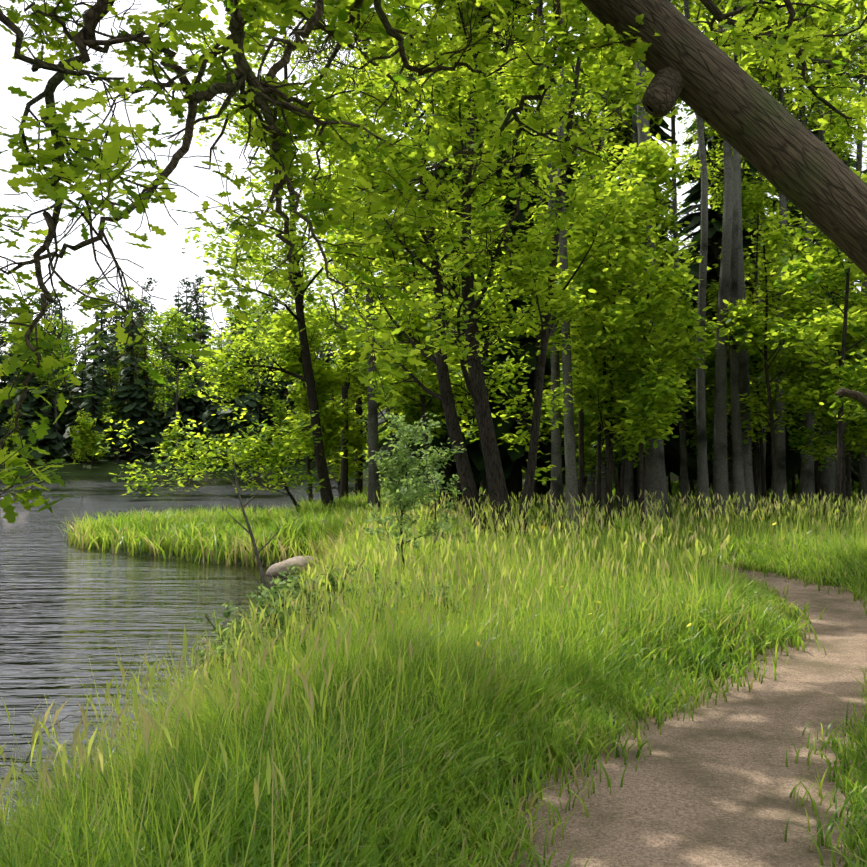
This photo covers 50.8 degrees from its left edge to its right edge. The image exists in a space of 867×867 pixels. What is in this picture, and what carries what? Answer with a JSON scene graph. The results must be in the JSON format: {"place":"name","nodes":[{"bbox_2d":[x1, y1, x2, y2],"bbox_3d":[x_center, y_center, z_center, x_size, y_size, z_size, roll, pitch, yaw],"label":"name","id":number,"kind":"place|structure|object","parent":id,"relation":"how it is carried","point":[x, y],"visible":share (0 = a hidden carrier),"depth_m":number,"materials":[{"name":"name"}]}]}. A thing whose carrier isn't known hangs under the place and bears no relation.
{"place":"outdoors","nodes":[
{"label":"outdoors","id":0,"kind":"place"},
{"bbox_2d":[0,475,708,843],"bbox_3d":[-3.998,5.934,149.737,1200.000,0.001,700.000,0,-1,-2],"label":"river water","id":1,"kind":"structure","parent":0,"point":[66,607],"depth_m":13.77,"materials":[{"name":"black liquid"}]},
{"bbox_2d":[20,455,291,770],"bbox_3d":[-2.106,1.298,7.232,0.486,2.254,2.308,-1,-2,35],"label":"dead stick","id":2,"kind":"object","parent":1,"relation":"in","point":[261,572],"visible":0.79,"depth_m":8.02,"materials":[{"name":"brown wood"}]},
{"bbox_2d":[0,453,860,866],"bbox_3d":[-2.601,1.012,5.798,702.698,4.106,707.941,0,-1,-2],"label":"terrain","id":3,"kind":"structure","parent":0,"point":[104,467],"depth_m":104.47,"materials":[{"name":"soil"}]},
{"bbox_2d":[266,556,319,575],"bbox_3d":[-2.631,2.588,17.137,1.080,0.565,0.646,1,-2,-31],"label":"bank boulder","id":4,"kind":"object","parent":3,"relation":"on","point":[298,560],"visible":0.31,"depth_m":16.87,"materials":[{"name":"stone"}]},
{"bbox_2d":[0,1,595,405],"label":"pine trunks","id":5,"kind":"object","parent":3,"relation":"on","point":[198,334],"visible":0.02,"depth_m":128.80,"materials":[{"name":"brown wood"}]},
{"bbox_2d":[189,412,474,704],"bbox_3d":[-0.614,1.097,8.926,2.428,2.748,6.146,0,-1,-2],"label":"shrub","id":6,"kind":"object","parent":3,"relation":"on","point":[401,493],"depth_m":10.12,"materials":[{"name":"green plant"}]},
{"bbox_2d":[0,479,866,866],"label":"grass","id":7,"kind":"structure","parent":3,"relation":"on","point":[226,771],"depth_m":5.35,"materials":[{"name":"green plant"}]},
{"bbox_2d":[0,0,866,496],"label":"oak trunk and limbs","id":8,"kind":"object","parent":3,"relation":"on","point":[804,170],"visible":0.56,"depth_m":7.01,"materials":[{"name":"brown plant"}]},
{"bbox_2d":[0,0,866,522],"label":"oak leaves","id":9,"kind":"object","parent":8,"relation":"attached to","point":[266,10],"visible":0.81,"depth_m":6.54,"materials":[{"name":"green plant"}]},
{"bbox_2d":[1,0,866,497],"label":"tree foliage","id":10,"kind":"object","parent":3,"relation":"on","point":[631,404],"visible":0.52,"depth_m":19.86,"materials":[{"name":"green plant"}]},
{"bbox_2d":[4,0,866,540],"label":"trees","id":11,"kind":"object","parent":3,"relation":"on","point":[500,488],"visible":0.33,"depth_m":19.70,"materials":[{"name":"green plant"}]},
{"bbox_2d":[0,249,709,460],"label":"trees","id":12,"kind":"object","parent":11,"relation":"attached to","point":[143,432],"visible":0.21,"depth_m":112.50,"materials":[{"name":"green plant"}]},
{"bbox_2d":[13,0,866,537],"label":"tree trunks","id":13,"kind":"object","parent":3,"relation":"on","point":[737,472],"visible":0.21,"depth_m":22.95,"materials":[{"name":"brown wood"}]},
{"bbox_2d":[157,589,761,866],"bbox_3d":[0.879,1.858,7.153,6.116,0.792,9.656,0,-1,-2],"label":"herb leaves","id":14,"kind":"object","parent":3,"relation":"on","point":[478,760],"visible":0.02,"depth_m":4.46,"materials":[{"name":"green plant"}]},
{"bbox_2d":[409,525,796,668],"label":"flower stems","id":15,"kind":"object","parent":3,"relation":"on","point":[682,584],"visible":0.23,"depth_m":8.12,"materials":[{"name":"green plant"}]},
{"bbox_2d":[401,521,796,645],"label":"yellow flowers","id":16,"kind":"object","parent":15,"relation":"attached to","point":[599,601],"visible":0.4,"depth_m":9.48,"materials":[{"name":"yellow plant"}]},
{"bbox_2d":[0,0,866,400],"label":"sky","id":17,"kind":"structure","parent":0,"point":[165,263],"materials":[{"name":"white"}]},
{"bbox_2d":[364,0,860,490],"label":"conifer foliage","id":18,"kind":"object","parent":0,"point":[508,458],"visible":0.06,"depth_m":30.67,"materials":[{"name":"green plant"}]},
{"bbox_2d":[424,500,866,866],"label":"gravel path","id":19,"kind":"structure","parent":0,"point":[704,788],"depth_m":4.88,"materials":[{"name":"beige gravel"}]}
]}

